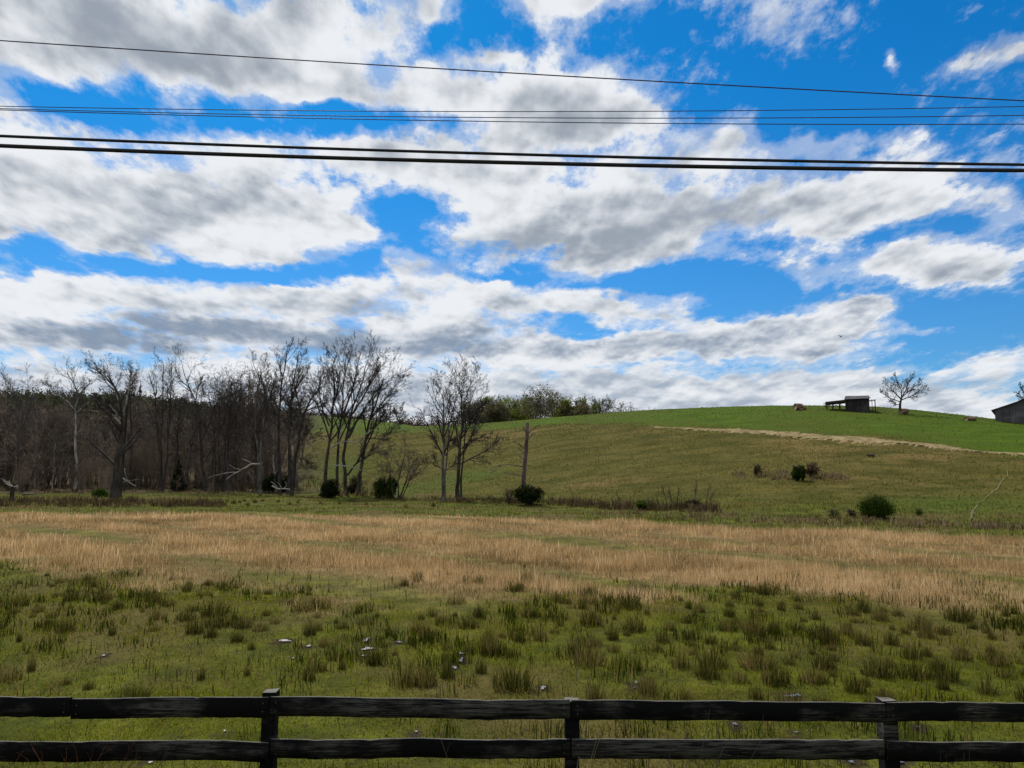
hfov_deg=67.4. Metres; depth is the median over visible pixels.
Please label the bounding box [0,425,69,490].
wood tree
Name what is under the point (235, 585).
rush tussock
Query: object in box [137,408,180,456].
wood tree
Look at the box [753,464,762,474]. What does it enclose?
thorn bush
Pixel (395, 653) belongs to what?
rush tussock
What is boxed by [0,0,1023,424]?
sky
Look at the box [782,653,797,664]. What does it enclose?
rush tussock
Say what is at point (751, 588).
rush tussock
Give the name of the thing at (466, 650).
rush tussock
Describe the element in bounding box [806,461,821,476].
thorn bush
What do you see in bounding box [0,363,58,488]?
bare tree
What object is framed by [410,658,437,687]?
rush tussock
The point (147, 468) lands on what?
woodland brush
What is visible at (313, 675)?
rush tussock
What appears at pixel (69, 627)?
rush tussock
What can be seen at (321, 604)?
rush tussock
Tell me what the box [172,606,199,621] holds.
rush tussock
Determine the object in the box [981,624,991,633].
rush tussock
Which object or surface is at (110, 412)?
sycamore tree
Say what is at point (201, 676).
rush tussock
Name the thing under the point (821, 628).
rush tussock
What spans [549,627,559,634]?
rush tussock
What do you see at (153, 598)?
rush tussock
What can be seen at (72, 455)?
wood tree
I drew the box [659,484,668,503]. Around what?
bare sapling
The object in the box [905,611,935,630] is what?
rush tussock
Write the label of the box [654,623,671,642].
rush tussock
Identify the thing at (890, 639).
rush tussock
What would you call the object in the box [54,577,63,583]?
rush tussock
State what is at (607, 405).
skyline tree
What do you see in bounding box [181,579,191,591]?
rush tussock
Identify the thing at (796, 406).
hay bale
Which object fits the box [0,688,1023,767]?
board fence
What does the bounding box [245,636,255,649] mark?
rush tussock
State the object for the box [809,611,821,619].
rush tussock
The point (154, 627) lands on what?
rush tussock
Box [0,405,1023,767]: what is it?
ground
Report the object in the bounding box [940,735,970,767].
dead weed
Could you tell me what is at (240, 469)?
fallen limb
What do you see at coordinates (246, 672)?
rush tussock
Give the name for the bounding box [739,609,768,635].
rush tussock
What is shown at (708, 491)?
bare sapling
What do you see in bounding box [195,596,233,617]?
rush tussock
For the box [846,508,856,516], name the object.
thorn bush
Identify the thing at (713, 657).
rush tussock
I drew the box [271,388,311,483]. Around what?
wood tree
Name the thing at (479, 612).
rush tussock
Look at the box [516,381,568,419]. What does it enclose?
skyline tree
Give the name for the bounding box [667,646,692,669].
rush tussock
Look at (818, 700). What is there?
rush tussock
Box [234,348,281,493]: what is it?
sycamore tree
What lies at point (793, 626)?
rush tussock
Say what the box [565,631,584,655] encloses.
rush tussock
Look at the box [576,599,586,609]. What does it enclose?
rush tussock
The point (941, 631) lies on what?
rush tussock
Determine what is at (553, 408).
skyline tree
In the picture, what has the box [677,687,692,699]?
rush tussock
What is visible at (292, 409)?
bare tree
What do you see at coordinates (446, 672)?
rush tussock
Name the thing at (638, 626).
rush tussock
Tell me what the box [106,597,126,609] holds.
rush tussock
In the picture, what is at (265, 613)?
rush tussock
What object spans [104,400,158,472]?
wood tree
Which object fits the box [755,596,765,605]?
rush tussock
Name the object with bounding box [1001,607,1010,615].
rush tussock
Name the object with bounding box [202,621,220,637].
rush tussock
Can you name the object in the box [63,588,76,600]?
rush tussock
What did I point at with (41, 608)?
rush tussock
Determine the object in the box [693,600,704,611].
rush tussock
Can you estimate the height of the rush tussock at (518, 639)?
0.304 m
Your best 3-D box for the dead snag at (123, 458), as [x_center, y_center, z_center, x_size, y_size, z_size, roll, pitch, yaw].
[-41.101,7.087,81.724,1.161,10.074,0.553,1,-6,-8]
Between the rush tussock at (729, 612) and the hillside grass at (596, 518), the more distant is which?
the hillside grass at (596, 518)
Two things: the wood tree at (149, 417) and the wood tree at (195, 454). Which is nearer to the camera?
the wood tree at (195, 454)
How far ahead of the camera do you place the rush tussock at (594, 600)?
17.43 m
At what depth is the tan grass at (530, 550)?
26.95 m
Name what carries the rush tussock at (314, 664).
on the ground at (848, 423)
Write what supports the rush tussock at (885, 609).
on the ground at (848, 423)
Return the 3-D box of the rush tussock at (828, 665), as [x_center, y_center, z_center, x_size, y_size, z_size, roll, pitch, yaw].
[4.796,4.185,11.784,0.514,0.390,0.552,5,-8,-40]
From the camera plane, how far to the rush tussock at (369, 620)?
15.25 m
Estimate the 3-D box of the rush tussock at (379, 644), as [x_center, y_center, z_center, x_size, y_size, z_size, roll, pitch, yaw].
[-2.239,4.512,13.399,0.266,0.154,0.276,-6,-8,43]
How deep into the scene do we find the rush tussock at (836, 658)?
12.25 m
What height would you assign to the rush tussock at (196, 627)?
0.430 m
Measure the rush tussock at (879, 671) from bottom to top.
0.430 m
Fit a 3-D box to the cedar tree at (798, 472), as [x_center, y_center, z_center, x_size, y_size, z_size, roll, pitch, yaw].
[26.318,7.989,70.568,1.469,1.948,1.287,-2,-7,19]
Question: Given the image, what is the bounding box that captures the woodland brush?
[0,357,317,493]
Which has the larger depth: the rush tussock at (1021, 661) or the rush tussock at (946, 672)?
the rush tussock at (1021, 661)
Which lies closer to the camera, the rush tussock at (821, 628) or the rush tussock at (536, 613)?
the rush tussock at (821, 628)
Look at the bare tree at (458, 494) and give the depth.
76.67 m
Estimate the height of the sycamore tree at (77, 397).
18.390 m
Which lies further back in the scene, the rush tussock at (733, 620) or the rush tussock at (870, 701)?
the rush tussock at (733, 620)
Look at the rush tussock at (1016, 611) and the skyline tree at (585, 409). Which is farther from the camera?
the skyline tree at (585, 409)
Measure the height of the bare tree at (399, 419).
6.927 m
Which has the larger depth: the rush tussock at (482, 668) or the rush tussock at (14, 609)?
the rush tussock at (14, 609)
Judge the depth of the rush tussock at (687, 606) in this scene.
16.91 m
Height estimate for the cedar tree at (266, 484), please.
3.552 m
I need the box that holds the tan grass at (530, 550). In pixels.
[0,509,1023,638]
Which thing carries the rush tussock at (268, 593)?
on the ground at (848, 423)
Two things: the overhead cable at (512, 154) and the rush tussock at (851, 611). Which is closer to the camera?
the overhead cable at (512, 154)
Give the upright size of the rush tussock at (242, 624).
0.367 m
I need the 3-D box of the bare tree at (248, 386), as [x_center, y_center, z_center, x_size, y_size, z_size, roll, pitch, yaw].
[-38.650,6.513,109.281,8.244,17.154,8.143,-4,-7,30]
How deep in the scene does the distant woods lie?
316.17 m
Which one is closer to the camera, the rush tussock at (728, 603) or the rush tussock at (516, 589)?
the rush tussock at (728, 603)
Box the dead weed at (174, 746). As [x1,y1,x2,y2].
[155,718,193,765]
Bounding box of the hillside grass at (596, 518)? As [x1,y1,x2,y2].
[0,405,1023,536]
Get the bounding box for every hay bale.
[793,403,802,409]
[898,408,908,413]
[963,416,976,420]
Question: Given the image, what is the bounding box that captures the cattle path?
[969,469,1007,519]
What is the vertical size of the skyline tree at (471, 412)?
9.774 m
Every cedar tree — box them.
[168,458,186,490]
[261,471,290,492]
[373,461,397,497]
[790,463,805,480]
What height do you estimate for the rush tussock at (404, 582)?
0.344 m
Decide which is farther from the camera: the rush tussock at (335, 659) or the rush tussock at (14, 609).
the rush tussock at (14, 609)
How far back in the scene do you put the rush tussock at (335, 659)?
12.37 m
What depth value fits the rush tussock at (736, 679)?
11.07 m
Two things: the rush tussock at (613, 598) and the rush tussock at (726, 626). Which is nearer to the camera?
the rush tussock at (726, 626)
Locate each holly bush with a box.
[318,475,341,497]
[347,474,362,493]
[511,483,545,504]
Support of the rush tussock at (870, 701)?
on the ground at (848, 423)
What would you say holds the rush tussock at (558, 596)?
on the ground at (848, 423)
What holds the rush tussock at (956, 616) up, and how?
on the ground at (848, 423)
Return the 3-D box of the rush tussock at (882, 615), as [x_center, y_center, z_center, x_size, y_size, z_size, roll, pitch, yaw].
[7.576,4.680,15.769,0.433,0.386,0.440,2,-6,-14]
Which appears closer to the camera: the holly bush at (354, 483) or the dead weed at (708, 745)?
the dead weed at (708, 745)
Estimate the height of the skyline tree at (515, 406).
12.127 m
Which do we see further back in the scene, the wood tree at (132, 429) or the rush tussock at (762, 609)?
the wood tree at (132, 429)
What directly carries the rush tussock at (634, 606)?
on the ground at (848, 423)
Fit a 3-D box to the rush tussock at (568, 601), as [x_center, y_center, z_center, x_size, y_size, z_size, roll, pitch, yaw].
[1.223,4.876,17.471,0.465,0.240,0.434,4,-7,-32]
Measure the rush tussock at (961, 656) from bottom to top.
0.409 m
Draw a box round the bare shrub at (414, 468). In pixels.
[369,430,432,498]
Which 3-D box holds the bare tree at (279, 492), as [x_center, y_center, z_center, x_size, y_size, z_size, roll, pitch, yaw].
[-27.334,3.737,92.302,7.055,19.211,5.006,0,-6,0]
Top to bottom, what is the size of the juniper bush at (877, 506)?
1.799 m
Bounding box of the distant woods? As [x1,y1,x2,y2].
[307,410,460,425]
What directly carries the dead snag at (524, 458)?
on the ground at (848, 423)
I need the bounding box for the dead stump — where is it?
[1,478,17,500]
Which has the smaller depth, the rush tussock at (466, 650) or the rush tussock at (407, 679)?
the rush tussock at (407, 679)
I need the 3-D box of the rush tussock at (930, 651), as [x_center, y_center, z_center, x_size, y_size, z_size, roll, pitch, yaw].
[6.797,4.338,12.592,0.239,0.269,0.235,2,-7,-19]
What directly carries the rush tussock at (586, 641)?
on the ground at (848, 423)
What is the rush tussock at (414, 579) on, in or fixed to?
on the ground at (848, 423)
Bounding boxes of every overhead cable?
[0,134,1023,165]
[0,144,1023,172]
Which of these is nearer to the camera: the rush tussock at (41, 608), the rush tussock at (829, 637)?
the rush tussock at (829, 637)
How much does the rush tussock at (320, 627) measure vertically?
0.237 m
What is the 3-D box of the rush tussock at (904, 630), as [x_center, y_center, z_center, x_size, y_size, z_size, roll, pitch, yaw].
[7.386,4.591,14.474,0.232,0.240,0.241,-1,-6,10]
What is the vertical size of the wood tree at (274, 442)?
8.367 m
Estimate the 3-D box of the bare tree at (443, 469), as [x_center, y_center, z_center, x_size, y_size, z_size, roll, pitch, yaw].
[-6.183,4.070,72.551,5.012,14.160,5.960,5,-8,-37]
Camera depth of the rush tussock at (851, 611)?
16.32 m
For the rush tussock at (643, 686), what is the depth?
10.50 m
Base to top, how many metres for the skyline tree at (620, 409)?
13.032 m
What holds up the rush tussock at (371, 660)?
on the ground at (848, 423)
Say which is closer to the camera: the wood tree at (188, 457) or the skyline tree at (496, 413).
the wood tree at (188, 457)
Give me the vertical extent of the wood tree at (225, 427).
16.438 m
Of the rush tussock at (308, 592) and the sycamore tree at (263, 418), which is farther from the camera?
the sycamore tree at (263, 418)
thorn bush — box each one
[503,488,516,503]
[683,497,703,509]
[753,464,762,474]
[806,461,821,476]
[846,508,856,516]
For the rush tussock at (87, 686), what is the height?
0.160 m
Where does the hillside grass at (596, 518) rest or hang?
on the ground at (848, 423)
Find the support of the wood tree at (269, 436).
on the ground at (848, 423)
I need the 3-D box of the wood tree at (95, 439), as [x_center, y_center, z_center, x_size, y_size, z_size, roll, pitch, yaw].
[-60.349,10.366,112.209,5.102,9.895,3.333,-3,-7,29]
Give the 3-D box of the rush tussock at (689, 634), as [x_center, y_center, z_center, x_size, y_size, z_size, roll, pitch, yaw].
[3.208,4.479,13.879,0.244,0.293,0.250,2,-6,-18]
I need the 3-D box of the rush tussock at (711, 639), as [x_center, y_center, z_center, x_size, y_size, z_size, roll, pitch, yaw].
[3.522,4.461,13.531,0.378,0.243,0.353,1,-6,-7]
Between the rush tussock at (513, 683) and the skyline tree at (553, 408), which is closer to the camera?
the rush tussock at (513, 683)
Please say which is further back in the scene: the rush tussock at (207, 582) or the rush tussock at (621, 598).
the rush tussock at (207, 582)
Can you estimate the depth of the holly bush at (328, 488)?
78.85 m
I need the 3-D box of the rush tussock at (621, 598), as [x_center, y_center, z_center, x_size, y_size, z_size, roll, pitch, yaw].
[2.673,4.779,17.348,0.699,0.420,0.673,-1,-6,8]
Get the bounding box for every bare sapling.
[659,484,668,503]
[675,486,680,509]
[692,480,698,496]
[705,482,712,502]
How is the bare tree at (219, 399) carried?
on the ground at (848, 423)
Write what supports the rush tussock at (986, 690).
on the ground at (848, 423)
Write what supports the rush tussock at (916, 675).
on the ground at (848, 423)
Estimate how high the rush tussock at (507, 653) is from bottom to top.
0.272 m
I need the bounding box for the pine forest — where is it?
[0,384,311,445]
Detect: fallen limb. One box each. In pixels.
[207,459,259,478]
[331,422,372,448]
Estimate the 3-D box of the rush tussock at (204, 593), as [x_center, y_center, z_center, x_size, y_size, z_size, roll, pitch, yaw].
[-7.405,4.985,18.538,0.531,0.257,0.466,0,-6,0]
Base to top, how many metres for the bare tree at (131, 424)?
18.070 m
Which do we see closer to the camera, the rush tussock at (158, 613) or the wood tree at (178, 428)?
the rush tussock at (158, 613)
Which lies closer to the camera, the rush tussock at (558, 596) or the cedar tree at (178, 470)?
the rush tussock at (558, 596)
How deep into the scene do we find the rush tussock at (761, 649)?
12.67 m
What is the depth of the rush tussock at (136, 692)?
10.14 m
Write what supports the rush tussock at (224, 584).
on the ground at (848, 423)
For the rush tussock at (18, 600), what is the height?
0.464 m
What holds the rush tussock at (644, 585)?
on the ground at (848, 423)
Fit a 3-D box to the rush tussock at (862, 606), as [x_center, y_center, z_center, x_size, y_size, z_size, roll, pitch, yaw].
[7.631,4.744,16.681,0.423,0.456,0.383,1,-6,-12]
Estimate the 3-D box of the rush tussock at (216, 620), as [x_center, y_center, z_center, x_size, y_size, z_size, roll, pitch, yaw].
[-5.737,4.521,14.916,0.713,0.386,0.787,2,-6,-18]
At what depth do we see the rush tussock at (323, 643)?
13.38 m
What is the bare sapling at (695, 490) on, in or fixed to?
on the ground at (848, 423)
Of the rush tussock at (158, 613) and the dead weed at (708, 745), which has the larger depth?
the rush tussock at (158, 613)
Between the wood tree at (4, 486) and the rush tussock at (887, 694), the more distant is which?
the wood tree at (4, 486)
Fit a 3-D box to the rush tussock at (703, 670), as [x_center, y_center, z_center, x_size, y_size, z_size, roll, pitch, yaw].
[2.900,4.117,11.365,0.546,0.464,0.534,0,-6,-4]
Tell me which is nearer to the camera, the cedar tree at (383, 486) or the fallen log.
the cedar tree at (383, 486)
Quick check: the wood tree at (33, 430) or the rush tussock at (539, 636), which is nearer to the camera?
the rush tussock at (539, 636)
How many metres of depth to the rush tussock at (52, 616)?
15.77 m
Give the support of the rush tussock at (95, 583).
on the ground at (848, 423)
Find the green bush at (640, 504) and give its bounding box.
[635,498,661,509]
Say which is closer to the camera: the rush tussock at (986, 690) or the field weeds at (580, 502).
the rush tussock at (986, 690)
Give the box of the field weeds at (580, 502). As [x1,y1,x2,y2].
[0,468,1023,530]
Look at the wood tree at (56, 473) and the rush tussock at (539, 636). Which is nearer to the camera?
the rush tussock at (539, 636)
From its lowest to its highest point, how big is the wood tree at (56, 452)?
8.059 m
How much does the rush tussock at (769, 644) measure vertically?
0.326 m
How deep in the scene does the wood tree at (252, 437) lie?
100.14 m
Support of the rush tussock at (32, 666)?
on the ground at (848, 423)
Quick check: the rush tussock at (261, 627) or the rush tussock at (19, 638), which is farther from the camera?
the rush tussock at (261, 627)
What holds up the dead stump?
on the ground at (848, 423)
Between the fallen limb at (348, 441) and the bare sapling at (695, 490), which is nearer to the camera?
the bare sapling at (695, 490)
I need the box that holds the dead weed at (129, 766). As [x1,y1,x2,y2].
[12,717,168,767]
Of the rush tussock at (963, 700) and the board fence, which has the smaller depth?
the board fence
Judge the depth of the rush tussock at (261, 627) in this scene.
14.55 m
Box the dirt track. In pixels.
[648,426,1023,455]
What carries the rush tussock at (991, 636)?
on the ground at (848, 423)
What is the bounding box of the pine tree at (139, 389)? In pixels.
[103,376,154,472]
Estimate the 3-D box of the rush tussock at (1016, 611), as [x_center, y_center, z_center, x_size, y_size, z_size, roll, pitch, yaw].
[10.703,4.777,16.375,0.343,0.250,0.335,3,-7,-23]
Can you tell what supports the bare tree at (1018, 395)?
on the ground at (848, 423)
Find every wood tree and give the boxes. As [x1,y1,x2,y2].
[0,406,27,487]
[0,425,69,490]
[19,402,47,486]
[42,431,66,489]
[43,448,69,485]
[64,433,80,488]
[82,421,115,488]
[95,404,140,484]
[98,430,109,478]
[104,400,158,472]
[132,400,172,485]
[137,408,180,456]
[159,389,206,488]
[159,400,187,473]
[162,433,242,486]
[171,394,190,437]
[184,413,221,484]
[194,374,255,489]
[202,401,223,490]
[239,393,287,491]
[243,416,295,489]
[251,416,267,483]
[262,426,333,487]
[263,374,295,472]
[266,389,323,486]
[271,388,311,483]
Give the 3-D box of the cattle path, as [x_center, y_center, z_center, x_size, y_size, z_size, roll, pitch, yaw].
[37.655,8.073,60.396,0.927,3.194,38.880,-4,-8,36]
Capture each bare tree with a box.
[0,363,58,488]
[114,357,154,488]
[135,343,184,490]
[160,339,235,491]
[166,361,257,491]
[210,372,263,488]
[254,337,311,494]
[281,364,338,495]
[300,332,415,494]
[378,402,408,431]
[409,353,473,500]
[436,356,509,497]
[879,371,928,409]
[1013,382,1023,399]
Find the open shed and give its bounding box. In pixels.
[823,395,875,412]
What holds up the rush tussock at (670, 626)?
on the ground at (848, 423)
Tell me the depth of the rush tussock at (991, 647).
12.83 m
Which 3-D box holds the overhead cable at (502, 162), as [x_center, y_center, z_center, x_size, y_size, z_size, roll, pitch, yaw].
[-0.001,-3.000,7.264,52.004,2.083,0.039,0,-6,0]
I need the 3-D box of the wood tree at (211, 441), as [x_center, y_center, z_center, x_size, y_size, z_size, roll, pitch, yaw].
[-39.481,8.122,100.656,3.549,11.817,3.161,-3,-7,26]
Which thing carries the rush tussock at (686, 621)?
on the ground at (848, 423)
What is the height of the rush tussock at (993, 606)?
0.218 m
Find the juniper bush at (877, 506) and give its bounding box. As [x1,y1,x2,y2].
[855,490,895,518]
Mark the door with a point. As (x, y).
(862, 404)
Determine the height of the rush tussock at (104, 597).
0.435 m
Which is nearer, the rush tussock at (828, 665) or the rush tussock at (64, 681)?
the rush tussock at (64, 681)
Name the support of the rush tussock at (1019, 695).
on the ground at (848, 423)
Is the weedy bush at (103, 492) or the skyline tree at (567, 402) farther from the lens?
the skyline tree at (567, 402)
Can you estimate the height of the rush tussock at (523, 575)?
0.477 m
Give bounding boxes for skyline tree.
[457,399,487,423]
[477,395,494,422]
[480,398,514,422]
[486,395,529,422]
[510,398,535,419]
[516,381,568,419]
[517,395,544,418]
[543,391,570,417]
[554,394,576,416]
[564,403,594,415]
[574,394,591,413]
[588,397,606,413]
[598,394,614,412]
[612,400,634,411]
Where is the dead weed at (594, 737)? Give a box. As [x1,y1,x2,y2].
[577,670,607,767]
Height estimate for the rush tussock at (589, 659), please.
0.546 m
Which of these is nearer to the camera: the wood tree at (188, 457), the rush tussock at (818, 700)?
the rush tussock at (818, 700)
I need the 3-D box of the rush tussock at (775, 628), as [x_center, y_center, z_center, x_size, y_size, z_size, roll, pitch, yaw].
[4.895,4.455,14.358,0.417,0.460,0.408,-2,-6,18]
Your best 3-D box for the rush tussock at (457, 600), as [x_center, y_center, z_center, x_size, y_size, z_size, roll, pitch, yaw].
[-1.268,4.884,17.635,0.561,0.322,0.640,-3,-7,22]
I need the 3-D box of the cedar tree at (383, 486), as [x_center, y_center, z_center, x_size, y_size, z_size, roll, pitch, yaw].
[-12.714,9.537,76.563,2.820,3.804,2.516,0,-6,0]
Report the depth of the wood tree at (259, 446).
114.99 m
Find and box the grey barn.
[991,398,1023,423]
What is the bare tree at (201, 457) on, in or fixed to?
on the ground at (848, 423)
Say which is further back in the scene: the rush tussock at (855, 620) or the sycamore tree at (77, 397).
the sycamore tree at (77, 397)
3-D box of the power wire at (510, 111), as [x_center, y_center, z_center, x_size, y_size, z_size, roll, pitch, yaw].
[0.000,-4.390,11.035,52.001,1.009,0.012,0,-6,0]
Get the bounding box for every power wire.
[0,40,1023,100]
[0,106,1023,111]
[0,108,1023,118]
[0,109,1023,124]
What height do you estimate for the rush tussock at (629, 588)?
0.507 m
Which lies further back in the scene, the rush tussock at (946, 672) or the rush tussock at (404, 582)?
the rush tussock at (404, 582)
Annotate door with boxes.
[860,402,866,412]
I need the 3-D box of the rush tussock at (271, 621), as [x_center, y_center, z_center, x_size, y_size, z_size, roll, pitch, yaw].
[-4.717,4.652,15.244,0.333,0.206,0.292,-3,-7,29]
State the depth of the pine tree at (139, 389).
150.55 m
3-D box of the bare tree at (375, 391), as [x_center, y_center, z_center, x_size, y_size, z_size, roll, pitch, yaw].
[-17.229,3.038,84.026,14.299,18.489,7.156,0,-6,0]
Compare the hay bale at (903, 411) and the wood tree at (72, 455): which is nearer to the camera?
the wood tree at (72, 455)
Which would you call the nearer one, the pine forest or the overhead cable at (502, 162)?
the overhead cable at (502, 162)
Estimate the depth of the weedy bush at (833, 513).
47.67 m
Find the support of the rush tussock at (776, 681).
on the ground at (848, 423)
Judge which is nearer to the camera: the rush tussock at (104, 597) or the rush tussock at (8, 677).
the rush tussock at (8, 677)
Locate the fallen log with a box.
[271,482,289,489]
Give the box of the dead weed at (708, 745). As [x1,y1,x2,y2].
[650,695,770,767]
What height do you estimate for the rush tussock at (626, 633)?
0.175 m
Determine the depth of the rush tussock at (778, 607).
16.82 m
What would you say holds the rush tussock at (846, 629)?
on the ground at (848, 423)
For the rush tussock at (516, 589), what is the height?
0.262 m
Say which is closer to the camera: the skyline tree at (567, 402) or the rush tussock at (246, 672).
the rush tussock at (246, 672)
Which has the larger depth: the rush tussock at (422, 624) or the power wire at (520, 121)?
the rush tussock at (422, 624)
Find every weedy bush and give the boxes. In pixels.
[91,488,108,496]
[826,508,838,516]
[913,508,923,515]
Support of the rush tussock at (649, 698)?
on the ground at (848, 423)
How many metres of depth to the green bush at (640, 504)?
54.87 m
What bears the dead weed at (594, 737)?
on the ground at (848, 423)
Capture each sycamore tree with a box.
[37,357,104,489]
[73,349,164,497]
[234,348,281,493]
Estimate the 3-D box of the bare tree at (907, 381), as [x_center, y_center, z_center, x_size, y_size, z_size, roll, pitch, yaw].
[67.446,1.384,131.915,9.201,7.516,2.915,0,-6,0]
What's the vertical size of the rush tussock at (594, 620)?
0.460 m
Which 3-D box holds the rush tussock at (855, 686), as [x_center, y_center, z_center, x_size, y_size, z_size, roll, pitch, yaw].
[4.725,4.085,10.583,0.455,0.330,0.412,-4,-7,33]
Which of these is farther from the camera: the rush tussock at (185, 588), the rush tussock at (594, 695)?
the rush tussock at (185, 588)
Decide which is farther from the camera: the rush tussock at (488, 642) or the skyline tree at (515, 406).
the skyline tree at (515, 406)
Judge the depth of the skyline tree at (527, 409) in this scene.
230.91 m
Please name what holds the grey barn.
on the ground at (848, 423)
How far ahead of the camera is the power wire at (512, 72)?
9.46 m
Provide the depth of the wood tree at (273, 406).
127.19 m
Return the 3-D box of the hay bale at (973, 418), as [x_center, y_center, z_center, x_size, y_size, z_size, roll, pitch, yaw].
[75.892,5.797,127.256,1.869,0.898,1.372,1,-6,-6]
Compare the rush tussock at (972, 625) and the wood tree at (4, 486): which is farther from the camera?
the wood tree at (4, 486)
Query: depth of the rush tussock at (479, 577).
20.94 m
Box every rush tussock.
[0,656,24,682]
[3,590,31,606]
[5,606,20,613]
[15,629,22,641]
[26,649,36,671]
[31,603,45,612]
[47,610,58,618]
[47,616,78,632]
[51,590,61,597]
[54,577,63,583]
[59,674,72,685]
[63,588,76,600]
[81,679,94,689]
[89,576,98,586]
[91,587,116,600]
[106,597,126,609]
[106,626,117,635]
[108,683,156,697]
[147,588,164,602]
[148,609,166,619]
[148,624,162,631]
[159,598,178,606]
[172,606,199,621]
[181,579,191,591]
[182,612,208,633]
[184,602,199,611]
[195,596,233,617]
[196,589,212,595]
[196,666,205,679]
[202,578,213,585]
[202,609,231,627]
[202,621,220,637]
[209,577,232,590]
[230,630,244,641]
[231,582,241,587]
[232,612,255,628]
[242,662,251,675]
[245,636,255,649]
[250,618,269,631]
[261,608,271,615]
[263,589,273,594]
[269,616,280,623]
[290,595,317,612]
[301,662,316,680]
[302,613,317,635]
[304,587,312,595]
[304,591,332,609]
[304,651,328,671]
[312,622,323,630]
[318,636,330,646]
[326,651,341,661]
[335,620,350,629]
[336,659,346,669]
[355,615,376,625]
[364,645,383,665]
[377,640,388,647]
[383,654,433,688]
[384,623,393,635]
[391,648,398,655]
[399,577,408,586]
[406,618,432,633]
[408,571,424,581]
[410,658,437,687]
[418,626,434,641]
[425,606,437,616]
[436,609,450,621]
[437,654,456,678]
[440,639,452,650]
[448,592,466,604]
[456,614,480,628]
[461,644,472,654]
[469,599,486,618]
[473,574,487,582]
[473,655,487,673]
[476,627,503,654]
[487,657,541,693]
[501,641,519,657]
[509,583,521,591]
[512,629,525,642]
[519,597,543,618]
[520,569,534,582]
[531,626,546,641]
[549,592,567,601]
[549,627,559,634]
[557,595,571,603]
[560,637,609,667]
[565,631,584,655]
[576,589,598,604]
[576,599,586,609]
[576,605,604,626]
[580,584,598,595]
[580,627,602,646]
[582,677,609,699]
[603,593,617,602]
[605,622,619,640]
[606,640,620,652]
[617,589,641,604]
[617,594,642,610]
[618,614,647,632]
[622,627,631,635]
[625,576,639,591]
[630,651,642,670]
[633,581,652,589]
[637,670,658,696]
[637,686,665,700]
[649,638,664,651]
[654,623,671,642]
[663,619,676,630]
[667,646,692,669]
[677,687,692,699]
[681,615,693,623]
[684,602,693,608]
[684,626,693,639]
[684,632,699,646]
[687,647,699,655]
[692,653,724,680]
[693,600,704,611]
[698,649,731,668]
[702,632,717,644]
[715,618,737,631]
[720,601,737,616]
[724,597,733,606]
[728,616,740,624]
[729,643,743,650]
[729,665,750,683]
[733,641,781,671]
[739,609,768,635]
[742,582,759,591]
[747,682,763,700]
[752,643,763,655]
[753,581,780,593]
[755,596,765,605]
[755,605,764,612]
[756,654,791,687]
[763,634,776,649]
[767,617,783,634]
[770,687,808,701]
[776,601,785,610]
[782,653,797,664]
[783,619,806,630]
[793,601,804,609]
[794,594,801,601]
[796,657,830,684]
[807,648,815,654]
[807,691,832,701]
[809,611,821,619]
[809,613,840,639]
[809,649,840,670]
[818,621,835,644]
[827,668,837,676]
[830,653,840,661]
[838,616,860,635]
[840,670,869,693]
[845,604,863,615]
[850,617,863,623]
[851,651,899,678]
[854,595,870,612]
[854,628,873,645]
[859,674,871,686]
[861,691,874,702]
[870,605,889,621]
[873,686,893,698]
[877,604,889,611]
[881,652,895,667]
[883,628,901,645]
[889,654,932,680]
[890,605,904,615]
[896,634,928,660]
[899,624,908,634]
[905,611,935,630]
[914,622,938,639]
[921,644,932,656]
[921,655,967,682]
[928,652,946,670]
[932,671,950,689]
[933,623,952,634]
[941,600,976,622]
[948,637,975,661]
[953,695,967,701]
[966,621,978,628]
[969,673,1002,695]
[980,646,1013,667]
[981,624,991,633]
[983,643,995,653]
[984,602,999,609]
[986,631,998,639]
[993,664,1012,678]
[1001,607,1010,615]
[1006,603,1021,614]
[1010,679,1023,701]
[1011,652,1023,664]
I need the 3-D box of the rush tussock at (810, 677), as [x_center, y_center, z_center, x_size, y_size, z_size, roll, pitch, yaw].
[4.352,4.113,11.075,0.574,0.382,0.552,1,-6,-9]
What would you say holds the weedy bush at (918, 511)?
on the ground at (848, 423)
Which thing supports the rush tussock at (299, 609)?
on the ground at (848, 423)
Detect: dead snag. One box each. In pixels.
[118,403,131,496]
[484,423,539,489]
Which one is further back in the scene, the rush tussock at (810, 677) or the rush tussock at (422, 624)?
the rush tussock at (422, 624)
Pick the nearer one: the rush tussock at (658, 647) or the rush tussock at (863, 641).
the rush tussock at (658, 647)
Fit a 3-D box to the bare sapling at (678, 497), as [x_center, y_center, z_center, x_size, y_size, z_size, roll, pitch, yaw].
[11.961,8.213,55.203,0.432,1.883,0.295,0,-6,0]
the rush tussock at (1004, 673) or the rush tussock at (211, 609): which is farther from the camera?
the rush tussock at (211, 609)
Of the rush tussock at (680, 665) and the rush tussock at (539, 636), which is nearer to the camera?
the rush tussock at (680, 665)
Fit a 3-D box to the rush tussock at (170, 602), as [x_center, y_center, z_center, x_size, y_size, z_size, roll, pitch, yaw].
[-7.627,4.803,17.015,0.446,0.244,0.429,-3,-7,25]
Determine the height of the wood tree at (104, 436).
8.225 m
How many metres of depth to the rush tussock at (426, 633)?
13.98 m

